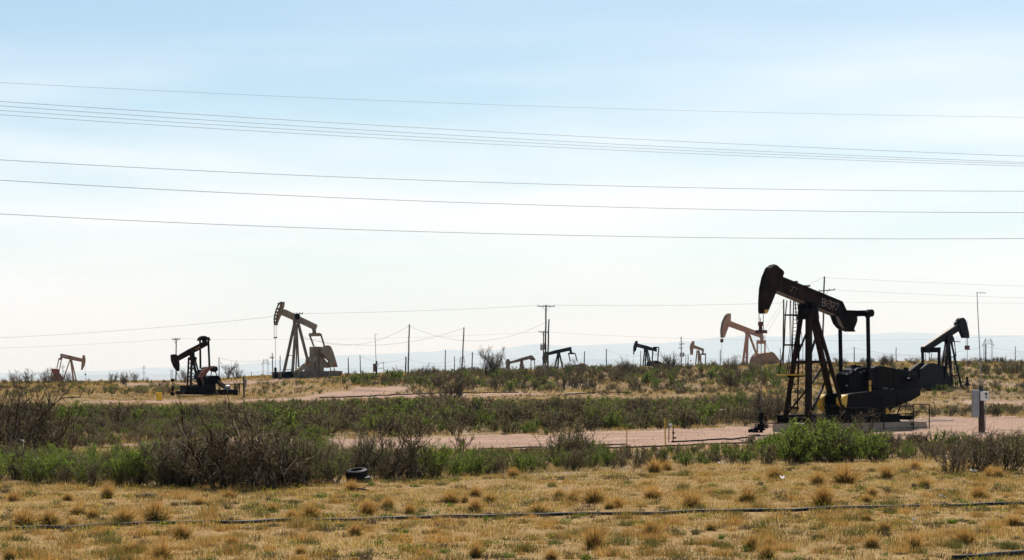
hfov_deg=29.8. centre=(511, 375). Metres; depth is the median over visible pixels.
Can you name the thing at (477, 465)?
leafy shrub
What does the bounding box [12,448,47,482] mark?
leafy shrub
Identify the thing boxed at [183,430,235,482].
bare shrub
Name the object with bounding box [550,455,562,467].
leafy shrub
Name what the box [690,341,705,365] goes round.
pumpjack
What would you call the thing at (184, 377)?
bare shrub
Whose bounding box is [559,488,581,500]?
grass tussock
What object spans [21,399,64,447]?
bare shrub
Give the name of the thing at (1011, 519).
grass tussock
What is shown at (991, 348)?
lattice tower
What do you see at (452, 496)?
grass tussock
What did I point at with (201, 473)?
bare shrub
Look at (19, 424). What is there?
mesquite bush
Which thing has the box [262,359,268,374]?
lattice tower
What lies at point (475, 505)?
grass tussock
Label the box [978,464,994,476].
grass tussock
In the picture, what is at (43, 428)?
mesquite bush
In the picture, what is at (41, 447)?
leafy shrub
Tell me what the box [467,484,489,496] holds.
grass tussock
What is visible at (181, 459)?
leafy shrub
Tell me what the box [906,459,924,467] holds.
grass tussock
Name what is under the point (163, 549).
grass tussock
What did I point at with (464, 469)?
leafy shrub
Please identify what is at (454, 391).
mesquite bush
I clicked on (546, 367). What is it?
mesquite bush
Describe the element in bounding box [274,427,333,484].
bare shrub
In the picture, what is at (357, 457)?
sparse shrub
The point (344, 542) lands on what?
dry grass
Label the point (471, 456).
leafy shrub
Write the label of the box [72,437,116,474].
leafy shrub
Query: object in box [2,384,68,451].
mesquite bush
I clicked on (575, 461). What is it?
sparse shrub
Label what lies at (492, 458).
bare shrub
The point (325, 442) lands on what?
leafy shrub
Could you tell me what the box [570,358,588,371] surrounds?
mesquite bush
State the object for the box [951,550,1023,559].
pipeline
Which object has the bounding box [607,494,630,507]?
grass tussock
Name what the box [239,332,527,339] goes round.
power line
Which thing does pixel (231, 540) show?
grass tussock
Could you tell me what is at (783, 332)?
utility pole
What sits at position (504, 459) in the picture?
sparse shrub
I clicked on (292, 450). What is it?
bare shrub
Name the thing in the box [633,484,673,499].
grass tussock
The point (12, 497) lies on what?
grass tussock
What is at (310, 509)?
grass tussock
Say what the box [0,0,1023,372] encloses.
sky
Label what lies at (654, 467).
grass tussock
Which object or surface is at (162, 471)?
bare shrub
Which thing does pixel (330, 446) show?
sparse shrub
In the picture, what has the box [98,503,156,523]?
grass tussock
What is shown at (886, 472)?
grass tussock
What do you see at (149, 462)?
sparse shrub
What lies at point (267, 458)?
mesquite bush
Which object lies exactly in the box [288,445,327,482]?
sparse shrub
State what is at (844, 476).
grass tussock
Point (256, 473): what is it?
bare shrub
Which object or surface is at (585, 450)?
sparse shrub
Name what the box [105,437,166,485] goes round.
leafy shrub
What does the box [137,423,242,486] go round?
mesquite bush
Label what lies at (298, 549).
grass tussock
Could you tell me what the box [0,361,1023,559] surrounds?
ground
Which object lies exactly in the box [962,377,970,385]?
wellhead
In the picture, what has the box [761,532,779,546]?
grass tussock
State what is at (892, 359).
mesquite bush
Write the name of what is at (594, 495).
grass tussock
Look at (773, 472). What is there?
grass tussock
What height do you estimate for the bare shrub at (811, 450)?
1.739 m
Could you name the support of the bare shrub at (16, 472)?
on the ground at (1003, 423)
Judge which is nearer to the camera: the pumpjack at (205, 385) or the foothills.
the pumpjack at (205, 385)
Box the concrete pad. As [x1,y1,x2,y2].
[773,421,927,431]
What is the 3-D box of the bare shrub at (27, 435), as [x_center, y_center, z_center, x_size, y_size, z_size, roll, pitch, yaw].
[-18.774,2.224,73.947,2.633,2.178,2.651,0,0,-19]
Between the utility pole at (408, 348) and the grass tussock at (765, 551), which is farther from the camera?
the utility pole at (408, 348)
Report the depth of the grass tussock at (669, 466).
64.44 m
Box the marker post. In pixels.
[664,418,665,444]
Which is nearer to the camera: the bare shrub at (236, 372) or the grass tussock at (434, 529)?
the grass tussock at (434, 529)
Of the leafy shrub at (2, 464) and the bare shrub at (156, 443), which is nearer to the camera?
the leafy shrub at (2, 464)
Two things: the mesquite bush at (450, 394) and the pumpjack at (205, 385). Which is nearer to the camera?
the mesquite bush at (450, 394)
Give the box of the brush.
[0,356,1023,478]
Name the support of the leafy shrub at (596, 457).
on the ground at (1003, 423)
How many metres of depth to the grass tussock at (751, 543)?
34.94 m
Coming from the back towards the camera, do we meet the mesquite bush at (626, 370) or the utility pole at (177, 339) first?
the utility pole at (177, 339)
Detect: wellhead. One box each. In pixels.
[272,368,277,378]
[748,412,768,432]
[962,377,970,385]
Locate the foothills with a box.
[0,352,1023,378]
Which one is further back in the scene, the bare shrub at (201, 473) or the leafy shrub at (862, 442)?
the leafy shrub at (862, 442)
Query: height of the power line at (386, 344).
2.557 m
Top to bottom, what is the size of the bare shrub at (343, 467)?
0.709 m
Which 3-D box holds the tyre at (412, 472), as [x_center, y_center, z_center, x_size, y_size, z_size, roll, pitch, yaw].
[-3.062,3.096,60.000,0.513,0.425,0.469,0,0,0]
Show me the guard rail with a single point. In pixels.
(883, 414)
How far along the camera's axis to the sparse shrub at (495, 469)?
61.58 m
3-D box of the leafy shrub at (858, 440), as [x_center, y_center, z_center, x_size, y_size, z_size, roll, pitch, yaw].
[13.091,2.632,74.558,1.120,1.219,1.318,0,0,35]
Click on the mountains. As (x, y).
(892, 342)
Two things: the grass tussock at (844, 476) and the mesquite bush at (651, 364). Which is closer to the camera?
the grass tussock at (844, 476)
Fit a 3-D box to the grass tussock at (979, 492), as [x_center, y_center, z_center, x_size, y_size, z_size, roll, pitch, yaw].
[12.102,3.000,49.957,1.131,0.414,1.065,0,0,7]
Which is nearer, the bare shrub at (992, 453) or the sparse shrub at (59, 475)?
the sparse shrub at (59, 475)
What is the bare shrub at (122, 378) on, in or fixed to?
on the ground at (1003, 423)
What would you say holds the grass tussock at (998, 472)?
on the ground at (1003, 423)
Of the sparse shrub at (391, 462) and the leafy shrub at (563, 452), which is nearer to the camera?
the sparse shrub at (391, 462)
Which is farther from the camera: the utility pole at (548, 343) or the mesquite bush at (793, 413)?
the utility pole at (548, 343)
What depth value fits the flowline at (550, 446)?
84.05 m
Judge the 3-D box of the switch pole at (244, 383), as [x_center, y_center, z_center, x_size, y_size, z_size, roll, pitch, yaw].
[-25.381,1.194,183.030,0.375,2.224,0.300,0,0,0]
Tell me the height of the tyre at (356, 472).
0.341 m
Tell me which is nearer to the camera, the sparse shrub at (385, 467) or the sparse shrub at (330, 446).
the sparse shrub at (385, 467)
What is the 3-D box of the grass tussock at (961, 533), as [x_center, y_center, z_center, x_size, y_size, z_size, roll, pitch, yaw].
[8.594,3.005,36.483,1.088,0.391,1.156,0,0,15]
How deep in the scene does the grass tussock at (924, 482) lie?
54.94 m
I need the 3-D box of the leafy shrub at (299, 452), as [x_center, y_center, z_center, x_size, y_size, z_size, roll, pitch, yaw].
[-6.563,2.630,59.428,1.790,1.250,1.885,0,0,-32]
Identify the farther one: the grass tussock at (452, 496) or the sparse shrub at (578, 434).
the sparse shrub at (578, 434)
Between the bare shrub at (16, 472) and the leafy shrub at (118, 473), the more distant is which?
the bare shrub at (16, 472)
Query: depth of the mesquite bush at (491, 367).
250.84 m
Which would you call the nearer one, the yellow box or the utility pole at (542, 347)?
the yellow box
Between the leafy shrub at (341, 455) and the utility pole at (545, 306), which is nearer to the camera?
the leafy shrub at (341, 455)
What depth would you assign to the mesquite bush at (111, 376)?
274.79 m
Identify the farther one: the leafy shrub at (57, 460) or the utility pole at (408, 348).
the utility pole at (408, 348)
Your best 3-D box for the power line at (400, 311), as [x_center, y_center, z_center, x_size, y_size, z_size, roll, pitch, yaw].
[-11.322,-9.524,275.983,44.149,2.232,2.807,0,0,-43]
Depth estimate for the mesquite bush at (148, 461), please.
56.25 m
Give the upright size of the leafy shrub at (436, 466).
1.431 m
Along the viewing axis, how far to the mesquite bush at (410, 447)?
59.34 m
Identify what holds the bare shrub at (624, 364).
on the ground at (1003, 423)
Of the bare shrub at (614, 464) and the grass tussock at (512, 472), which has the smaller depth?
the grass tussock at (512, 472)
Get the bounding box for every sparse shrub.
[0,438,43,478]
[16,443,44,475]
[51,463,76,483]
[56,449,88,478]
[97,446,121,479]
[125,439,156,480]
[183,466,207,485]
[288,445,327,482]
[288,457,325,485]
[307,439,339,459]
[317,439,343,460]
[328,421,387,471]
[363,447,398,473]
[369,461,399,478]
[380,456,397,472]
[387,446,405,469]
[446,454,467,472]
[454,447,493,466]
[466,452,493,473]
[486,454,514,473]
[496,450,520,471]
[524,422,583,465]
[541,461,550,469]
[547,447,593,470]
[549,414,609,463]
[579,444,602,466]
[613,456,626,466]
[985,426,1023,470]
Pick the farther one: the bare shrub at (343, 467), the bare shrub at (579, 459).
the bare shrub at (579, 459)
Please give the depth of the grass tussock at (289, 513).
42.97 m
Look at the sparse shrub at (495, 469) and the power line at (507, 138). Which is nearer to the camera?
the sparse shrub at (495, 469)
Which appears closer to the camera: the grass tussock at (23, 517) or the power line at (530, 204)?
the grass tussock at (23, 517)
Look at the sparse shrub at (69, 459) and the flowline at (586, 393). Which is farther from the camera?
the flowline at (586, 393)
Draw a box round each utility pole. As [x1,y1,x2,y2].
[172,338,179,381]
[294,312,302,369]
[407,324,409,371]
[461,327,463,370]
[538,304,554,366]
[539,331,547,366]
[547,319,549,363]
[678,337,684,365]
[782,299,783,364]
[819,276,834,334]
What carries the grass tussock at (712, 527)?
on the ground at (1003, 423)
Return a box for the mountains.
[0,332,1023,376]
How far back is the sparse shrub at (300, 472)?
56.37 m
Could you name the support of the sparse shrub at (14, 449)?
on the ground at (1003, 423)
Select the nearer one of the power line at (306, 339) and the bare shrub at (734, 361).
the bare shrub at (734, 361)
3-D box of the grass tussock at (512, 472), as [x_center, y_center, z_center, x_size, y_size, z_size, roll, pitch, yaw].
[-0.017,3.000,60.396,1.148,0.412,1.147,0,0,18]
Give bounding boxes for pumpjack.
[51,354,85,381]
[170,336,239,394]
[272,301,342,378]
[506,355,535,367]
[542,347,585,368]
[633,341,662,366]
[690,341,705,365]
[720,313,779,365]
[755,264,920,427]
[908,318,969,390]
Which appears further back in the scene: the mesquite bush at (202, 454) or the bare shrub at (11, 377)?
the bare shrub at (11, 377)
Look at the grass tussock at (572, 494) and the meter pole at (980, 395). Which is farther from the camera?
the meter pole at (980, 395)
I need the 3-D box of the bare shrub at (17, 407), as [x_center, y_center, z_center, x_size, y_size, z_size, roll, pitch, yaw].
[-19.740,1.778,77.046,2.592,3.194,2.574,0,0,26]
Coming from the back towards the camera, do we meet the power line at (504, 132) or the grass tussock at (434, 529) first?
the power line at (504, 132)
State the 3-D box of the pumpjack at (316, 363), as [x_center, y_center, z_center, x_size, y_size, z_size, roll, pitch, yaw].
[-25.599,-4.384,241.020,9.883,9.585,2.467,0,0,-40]
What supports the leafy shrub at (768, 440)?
on the ground at (1003, 423)
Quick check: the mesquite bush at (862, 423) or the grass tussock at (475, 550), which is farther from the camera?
the mesquite bush at (862, 423)
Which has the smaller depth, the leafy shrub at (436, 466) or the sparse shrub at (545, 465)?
the leafy shrub at (436, 466)
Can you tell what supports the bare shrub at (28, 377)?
on the ground at (1003, 423)
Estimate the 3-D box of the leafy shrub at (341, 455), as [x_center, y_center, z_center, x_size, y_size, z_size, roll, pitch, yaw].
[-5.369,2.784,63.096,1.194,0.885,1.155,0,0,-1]
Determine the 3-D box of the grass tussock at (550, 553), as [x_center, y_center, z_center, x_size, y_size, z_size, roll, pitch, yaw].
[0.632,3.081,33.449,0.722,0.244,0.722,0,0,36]
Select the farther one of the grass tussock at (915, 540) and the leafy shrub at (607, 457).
the leafy shrub at (607, 457)
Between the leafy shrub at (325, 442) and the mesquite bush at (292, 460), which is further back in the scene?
the leafy shrub at (325, 442)
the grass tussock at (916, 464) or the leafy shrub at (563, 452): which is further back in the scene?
the grass tussock at (916, 464)
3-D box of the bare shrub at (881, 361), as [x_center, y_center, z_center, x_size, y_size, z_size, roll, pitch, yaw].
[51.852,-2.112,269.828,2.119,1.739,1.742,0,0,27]
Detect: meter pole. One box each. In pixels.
[373,334,383,373]
[972,292,988,431]
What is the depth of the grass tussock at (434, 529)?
38.97 m
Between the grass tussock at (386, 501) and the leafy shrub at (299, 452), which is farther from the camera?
the leafy shrub at (299, 452)
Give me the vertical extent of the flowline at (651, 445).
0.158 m
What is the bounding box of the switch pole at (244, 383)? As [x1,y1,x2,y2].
[243,376,246,396]
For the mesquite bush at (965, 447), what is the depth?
66.65 m
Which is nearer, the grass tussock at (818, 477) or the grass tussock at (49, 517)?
the grass tussock at (49, 517)
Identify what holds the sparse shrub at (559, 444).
on the ground at (1003, 423)
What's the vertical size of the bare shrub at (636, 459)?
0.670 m
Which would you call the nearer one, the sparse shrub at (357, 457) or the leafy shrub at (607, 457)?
the sparse shrub at (357, 457)
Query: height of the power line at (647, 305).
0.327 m
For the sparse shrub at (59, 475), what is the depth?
56.37 m
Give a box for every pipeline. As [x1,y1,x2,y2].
[0,502,1023,529]
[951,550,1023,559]
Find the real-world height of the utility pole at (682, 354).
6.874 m
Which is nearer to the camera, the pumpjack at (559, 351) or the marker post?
the marker post
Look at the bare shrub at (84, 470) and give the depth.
57.13 m
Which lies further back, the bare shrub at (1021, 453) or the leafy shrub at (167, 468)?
the bare shrub at (1021, 453)
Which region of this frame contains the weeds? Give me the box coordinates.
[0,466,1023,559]
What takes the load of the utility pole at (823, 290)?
on the ground at (1003, 423)
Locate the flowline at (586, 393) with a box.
[564,391,631,394]
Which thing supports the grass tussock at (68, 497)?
on the ground at (1003, 423)
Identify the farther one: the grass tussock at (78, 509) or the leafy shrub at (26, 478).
the leafy shrub at (26, 478)
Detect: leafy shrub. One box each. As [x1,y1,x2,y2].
[0,448,14,482]
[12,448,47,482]
[14,450,67,484]
[18,440,52,455]
[25,448,80,482]
[41,439,71,457]
[49,449,84,475]
[64,453,104,483]
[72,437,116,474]
[98,456,133,486]
[102,443,137,461]
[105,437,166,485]
[108,443,156,482]
[139,449,191,485]
[156,441,196,477]
[279,443,333,464]
[302,435,354,455]
[314,455,349,481]
[335,449,357,470]
[407,434,468,477]
[446,454,471,475]
[453,452,471,474]
[461,451,487,471]
[462,444,492,456]
[462,448,505,475]
[476,445,506,465]
[503,448,537,472]
[518,448,551,471]
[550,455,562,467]
[554,447,581,469]
[584,448,607,467]
[596,443,624,465]
[754,437,785,459]
[820,427,849,458]
[849,430,863,456]
[855,432,879,457]
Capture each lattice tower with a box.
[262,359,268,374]
[982,338,993,358]
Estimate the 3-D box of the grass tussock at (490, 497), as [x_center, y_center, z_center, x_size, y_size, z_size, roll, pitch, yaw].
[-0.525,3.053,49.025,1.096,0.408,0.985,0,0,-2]
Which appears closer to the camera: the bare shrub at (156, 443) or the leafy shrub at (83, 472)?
the leafy shrub at (83, 472)
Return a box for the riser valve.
[668,423,675,441]
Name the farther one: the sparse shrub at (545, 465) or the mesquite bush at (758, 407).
the mesquite bush at (758, 407)
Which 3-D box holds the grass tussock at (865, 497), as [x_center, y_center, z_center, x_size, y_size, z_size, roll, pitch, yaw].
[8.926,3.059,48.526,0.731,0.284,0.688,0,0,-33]
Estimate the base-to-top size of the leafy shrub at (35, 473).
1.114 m
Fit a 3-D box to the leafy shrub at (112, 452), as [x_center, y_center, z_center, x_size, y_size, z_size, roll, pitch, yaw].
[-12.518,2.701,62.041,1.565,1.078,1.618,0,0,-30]
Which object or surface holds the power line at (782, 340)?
hanging from the utility pole at (542, 347)
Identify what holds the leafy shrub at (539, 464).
on the ground at (1003, 423)
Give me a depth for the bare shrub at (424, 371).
255.03 m
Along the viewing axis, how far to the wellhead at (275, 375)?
237.85 m
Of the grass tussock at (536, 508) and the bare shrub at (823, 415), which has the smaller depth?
the grass tussock at (536, 508)
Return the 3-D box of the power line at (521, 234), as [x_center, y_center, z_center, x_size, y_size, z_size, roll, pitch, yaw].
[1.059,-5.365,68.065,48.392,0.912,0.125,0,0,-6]
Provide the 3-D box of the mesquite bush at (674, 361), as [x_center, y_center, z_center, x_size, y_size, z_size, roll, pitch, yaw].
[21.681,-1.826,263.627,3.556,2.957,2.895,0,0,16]
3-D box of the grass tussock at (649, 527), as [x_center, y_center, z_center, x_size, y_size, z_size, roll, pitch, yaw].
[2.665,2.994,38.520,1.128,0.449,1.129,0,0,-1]
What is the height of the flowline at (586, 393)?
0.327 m
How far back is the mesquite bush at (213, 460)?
54.38 m
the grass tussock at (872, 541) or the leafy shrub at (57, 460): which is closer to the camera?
the grass tussock at (872, 541)
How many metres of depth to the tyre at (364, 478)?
57.71 m
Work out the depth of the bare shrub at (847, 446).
71.92 m
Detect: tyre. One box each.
[345,467,367,478]
[346,476,371,482]
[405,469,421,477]
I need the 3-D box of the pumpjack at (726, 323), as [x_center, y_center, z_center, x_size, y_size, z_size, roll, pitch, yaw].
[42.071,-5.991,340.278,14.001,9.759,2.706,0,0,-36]
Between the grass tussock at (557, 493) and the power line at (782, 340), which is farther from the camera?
the power line at (782, 340)
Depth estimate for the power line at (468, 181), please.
67.81 m
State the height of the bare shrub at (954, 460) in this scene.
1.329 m
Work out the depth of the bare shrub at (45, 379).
264.93 m
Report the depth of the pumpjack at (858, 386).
111.21 m
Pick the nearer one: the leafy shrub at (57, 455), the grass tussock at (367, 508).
the grass tussock at (367, 508)
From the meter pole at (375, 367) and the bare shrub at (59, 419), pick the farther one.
the meter pole at (375, 367)
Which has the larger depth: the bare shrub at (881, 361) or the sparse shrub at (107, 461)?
the bare shrub at (881, 361)
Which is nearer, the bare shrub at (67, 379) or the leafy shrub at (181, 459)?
the leafy shrub at (181, 459)
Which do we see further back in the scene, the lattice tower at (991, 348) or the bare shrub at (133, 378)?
the lattice tower at (991, 348)
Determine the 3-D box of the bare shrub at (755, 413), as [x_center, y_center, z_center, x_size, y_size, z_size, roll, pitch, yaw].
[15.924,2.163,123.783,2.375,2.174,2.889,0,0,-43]
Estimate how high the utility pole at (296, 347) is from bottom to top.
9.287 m
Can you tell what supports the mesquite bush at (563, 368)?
on the ground at (1003, 423)
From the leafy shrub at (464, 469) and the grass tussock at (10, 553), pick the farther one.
the leafy shrub at (464, 469)
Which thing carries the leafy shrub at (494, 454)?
on the ground at (1003, 423)
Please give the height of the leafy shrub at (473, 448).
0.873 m
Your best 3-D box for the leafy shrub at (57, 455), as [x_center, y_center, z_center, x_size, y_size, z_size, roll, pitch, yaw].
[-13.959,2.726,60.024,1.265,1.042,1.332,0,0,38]
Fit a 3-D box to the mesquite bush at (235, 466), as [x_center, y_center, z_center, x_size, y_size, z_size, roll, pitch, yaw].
[-7.905,2.415,53.969,2.390,1.709,3.636,0,0,44]
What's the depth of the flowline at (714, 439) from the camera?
95.75 m
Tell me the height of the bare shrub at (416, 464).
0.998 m
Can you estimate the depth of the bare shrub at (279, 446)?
59.23 m
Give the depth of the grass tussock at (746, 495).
48.43 m
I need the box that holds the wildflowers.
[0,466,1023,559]
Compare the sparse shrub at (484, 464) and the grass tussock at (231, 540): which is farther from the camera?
the sparse shrub at (484, 464)
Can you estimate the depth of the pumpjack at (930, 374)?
193.99 m
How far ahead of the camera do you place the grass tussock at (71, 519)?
40.45 m
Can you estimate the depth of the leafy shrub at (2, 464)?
57.30 m
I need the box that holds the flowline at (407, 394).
[319,392,518,397]
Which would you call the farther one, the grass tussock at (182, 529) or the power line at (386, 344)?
the power line at (386, 344)
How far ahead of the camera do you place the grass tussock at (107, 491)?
49.94 m
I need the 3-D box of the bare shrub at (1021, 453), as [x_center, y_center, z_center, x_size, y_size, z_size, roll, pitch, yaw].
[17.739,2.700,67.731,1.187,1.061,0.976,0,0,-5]
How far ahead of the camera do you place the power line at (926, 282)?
264.95 m
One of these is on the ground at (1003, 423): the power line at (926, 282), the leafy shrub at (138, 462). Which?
the leafy shrub at (138, 462)
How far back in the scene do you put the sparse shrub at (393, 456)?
62.98 m
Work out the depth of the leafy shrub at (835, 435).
73.40 m
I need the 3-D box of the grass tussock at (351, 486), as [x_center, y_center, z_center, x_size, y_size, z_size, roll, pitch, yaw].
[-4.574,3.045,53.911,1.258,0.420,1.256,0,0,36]
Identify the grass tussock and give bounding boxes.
[0,491,21,501]
[0,545,23,559]
[3,505,46,526]
[33,505,67,525]
[57,491,80,500]
[60,501,98,514]
[62,515,82,524]
[77,505,108,518]
[93,481,120,498]
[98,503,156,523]
[104,538,153,552]
[132,496,177,520]
[140,536,190,559]
[166,519,210,539]
[185,495,208,504]
[219,488,238,497]
[223,534,243,543]
[262,501,282,511]
[280,507,300,516]
[291,544,309,553]
[293,499,324,517]
[333,477,366,490]
[341,520,371,535]
[349,496,381,514]
[376,492,399,508]
[400,502,420,513]
[429,489,469,502]
[429,527,447,532]
[459,494,473,502]
[462,495,492,511]
[463,537,488,557]
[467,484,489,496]
[476,491,503,502]
[499,466,526,476]
[522,500,559,512]
[535,548,561,559]
[549,487,570,497]
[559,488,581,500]
[563,521,620,548]
[567,483,611,502]
[597,500,619,508]
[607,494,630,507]
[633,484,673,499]
[635,516,666,535]
[639,456,666,472]
[658,459,679,470]
[668,488,714,508]
[699,520,721,530]
[728,484,763,502]
[739,529,770,550]
[747,539,782,558]
[756,465,790,478]
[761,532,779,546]
[802,482,846,505]
[805,469,837,484]
[809,463,868,484]
[854,493,875,501]
[856,511,874,520]
[858,530,884,547]
[860,483,885,496]
[863,515,898,533]
[876,463,897,478]
[889,529,931,548]
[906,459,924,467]
[910,476,934,486]
[939,525,988,543]
[962,485,996,498]
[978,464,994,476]
[986,467,1011,477]
[1002,512,1023,525]
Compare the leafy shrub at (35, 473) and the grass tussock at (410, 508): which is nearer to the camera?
the grass tussock at (410, 508)
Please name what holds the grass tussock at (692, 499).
on the ground at (1003, 423)
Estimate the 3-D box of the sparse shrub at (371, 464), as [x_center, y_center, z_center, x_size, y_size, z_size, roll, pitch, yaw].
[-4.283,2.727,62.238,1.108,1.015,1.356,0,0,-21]
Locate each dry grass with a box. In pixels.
[0,360,1023,395]
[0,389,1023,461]
[0,457,1023,559]
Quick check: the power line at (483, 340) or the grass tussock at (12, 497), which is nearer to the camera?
the grass tussock at (12, 497)
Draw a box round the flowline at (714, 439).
[671,434,759,441]
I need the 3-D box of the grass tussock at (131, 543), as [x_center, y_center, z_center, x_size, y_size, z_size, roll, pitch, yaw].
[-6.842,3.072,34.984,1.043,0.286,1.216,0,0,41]
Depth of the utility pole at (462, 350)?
275.93 m
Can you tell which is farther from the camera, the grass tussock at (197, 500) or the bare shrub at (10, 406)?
the bare shrub at (10, 406)
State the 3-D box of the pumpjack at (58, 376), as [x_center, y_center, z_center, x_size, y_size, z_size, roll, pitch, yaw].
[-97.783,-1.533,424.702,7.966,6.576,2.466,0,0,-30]
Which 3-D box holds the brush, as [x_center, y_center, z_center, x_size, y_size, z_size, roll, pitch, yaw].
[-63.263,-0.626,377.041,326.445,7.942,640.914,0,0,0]
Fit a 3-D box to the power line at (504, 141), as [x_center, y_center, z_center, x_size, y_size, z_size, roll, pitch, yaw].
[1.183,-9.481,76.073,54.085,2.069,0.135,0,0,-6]
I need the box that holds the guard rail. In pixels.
[850,404,929,429]
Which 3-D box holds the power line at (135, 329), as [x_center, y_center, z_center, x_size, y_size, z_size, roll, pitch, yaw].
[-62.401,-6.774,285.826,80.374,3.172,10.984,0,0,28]
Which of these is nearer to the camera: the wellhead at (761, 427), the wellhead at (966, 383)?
the wellhead at (761, 427)
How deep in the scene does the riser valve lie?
91.48 m
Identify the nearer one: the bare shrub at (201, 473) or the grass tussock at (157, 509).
the grass tussock at (157, 509)
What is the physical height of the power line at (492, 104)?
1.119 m
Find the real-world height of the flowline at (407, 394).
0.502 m
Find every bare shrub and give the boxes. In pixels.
[0,379,33,445]
[0,380,49,449]
[0,406,55,452]
[4,452,32,479]
[8,370,20,382]
[19,367,36,382]
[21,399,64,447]
[32,415,90,451]
[38,367,55,383]
[62,373,74,382]
[67,462,91,481]
[72,456,110,486]
[117,370,131,384]
[129,372,143,382]
[134,438,166,450]
[145,430,195,487]
[152,420,217,486]
[172,449,217,485]
[175,369,193,382]
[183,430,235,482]
[209,415,266,487]
[229,367,242,377]
[243,462,268,483]
[259,425,315,487]
[269,433,290,477]
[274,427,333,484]
[310,446,355,483]
[324,442,349,460]
[332,456,355,476]
[345,446,377,472]
[401,447,427,474]
[414,365,430,376]
[484,448,504,472]
[566,448,588,467]
[610,458,618,467]
[617,355,631,372]
[627,453,644,467]
[723,354,741,367]
[734,394,779,424]
[785,421,825,461]
[801,405,849,428]
[810,423,860,461]
[875,356,889,365]
[927,435,975,473]
[944,426,1010,471]
[1003,439,1023,466]
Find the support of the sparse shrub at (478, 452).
on the ground at (1003, 423)
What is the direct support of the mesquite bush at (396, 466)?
on the ground at (1003, 423)
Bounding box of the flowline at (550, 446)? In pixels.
[478,443,625,448]
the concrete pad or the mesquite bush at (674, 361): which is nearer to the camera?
the concrete pad
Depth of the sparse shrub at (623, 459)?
66.77 m
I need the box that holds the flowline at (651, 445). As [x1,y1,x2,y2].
[465,442,744,451]
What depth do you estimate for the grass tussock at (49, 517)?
40.91 m
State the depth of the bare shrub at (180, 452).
55.89 m
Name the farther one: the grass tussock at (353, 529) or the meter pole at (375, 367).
the meter pole at (375, 367)
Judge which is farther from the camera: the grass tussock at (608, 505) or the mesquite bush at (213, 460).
the mesquite bush at (213, 460)
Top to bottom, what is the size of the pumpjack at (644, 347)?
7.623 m
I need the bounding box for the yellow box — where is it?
[156,392,161,400]
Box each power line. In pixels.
[0,82,980,116]
[0,101,1011,155]
[0,110,1011,163]
[2,180,1023,212]
[5,315,281,337]
[6,214,1023,238]
[7,106,1023,162]
[7,160,911,190]
[9,115,1006,165]
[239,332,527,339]
[303,305,537,313]
[304,328,462,344]
[410,323,543,340]
[555,332,1022,340]
[578,304,728,305]
[825,277,1006,285]
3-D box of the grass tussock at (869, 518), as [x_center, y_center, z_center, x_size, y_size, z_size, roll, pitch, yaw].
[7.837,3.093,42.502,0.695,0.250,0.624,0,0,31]
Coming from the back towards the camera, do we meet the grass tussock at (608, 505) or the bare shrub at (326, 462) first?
the bare shrub at (326, 462)
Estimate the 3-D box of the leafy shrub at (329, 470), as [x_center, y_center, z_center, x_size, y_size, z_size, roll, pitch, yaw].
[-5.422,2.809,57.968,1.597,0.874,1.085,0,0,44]
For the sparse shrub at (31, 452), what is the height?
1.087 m
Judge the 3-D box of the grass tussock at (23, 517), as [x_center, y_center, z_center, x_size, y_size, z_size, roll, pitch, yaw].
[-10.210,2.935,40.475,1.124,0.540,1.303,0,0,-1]
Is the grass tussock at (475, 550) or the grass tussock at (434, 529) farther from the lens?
the grass tussock at (434, 529)
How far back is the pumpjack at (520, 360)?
429.67 m
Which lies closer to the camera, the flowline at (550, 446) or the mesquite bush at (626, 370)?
the flowline at (550, 446)
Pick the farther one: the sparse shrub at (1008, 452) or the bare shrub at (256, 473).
the sparse shrub at (1008, 452)
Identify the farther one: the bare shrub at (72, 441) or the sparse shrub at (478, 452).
the bare shrub at (72, 441)
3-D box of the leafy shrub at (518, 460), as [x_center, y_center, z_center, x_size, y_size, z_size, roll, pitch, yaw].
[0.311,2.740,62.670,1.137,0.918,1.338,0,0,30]
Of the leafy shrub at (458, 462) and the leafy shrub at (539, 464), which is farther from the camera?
the leafy shrub at (539, 464)
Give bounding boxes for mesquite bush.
[0,378,42,449]
[0,384,86,454]
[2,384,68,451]
[107,372,119,382]
[129,433,178,484]
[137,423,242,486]
[164,432,267,489]
[171,389,264,489]
[206,435,312,488]
[216,383,314,490]
[219,361,239,378]
[355,414,446,478]
[358,420,433,479]
[403,372,468,399]
[444,361,468,399]
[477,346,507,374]
[543,358,553,372]
[546,360,574,375]
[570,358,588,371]
[621,362,642,375]
[643,353,673,368]
[660,351,682,369]
[747,387,784,425]
[769,398,802,422]
[812,407,886,436]
[881,352,894,365]
[946,425,1009,468]
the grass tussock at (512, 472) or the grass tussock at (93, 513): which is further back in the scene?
the grass tussock at (512, 472)
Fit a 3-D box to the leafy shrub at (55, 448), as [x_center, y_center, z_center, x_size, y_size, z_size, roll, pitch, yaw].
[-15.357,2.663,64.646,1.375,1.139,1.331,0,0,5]
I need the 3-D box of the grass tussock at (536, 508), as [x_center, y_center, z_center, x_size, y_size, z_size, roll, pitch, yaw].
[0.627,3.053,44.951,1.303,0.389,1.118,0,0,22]

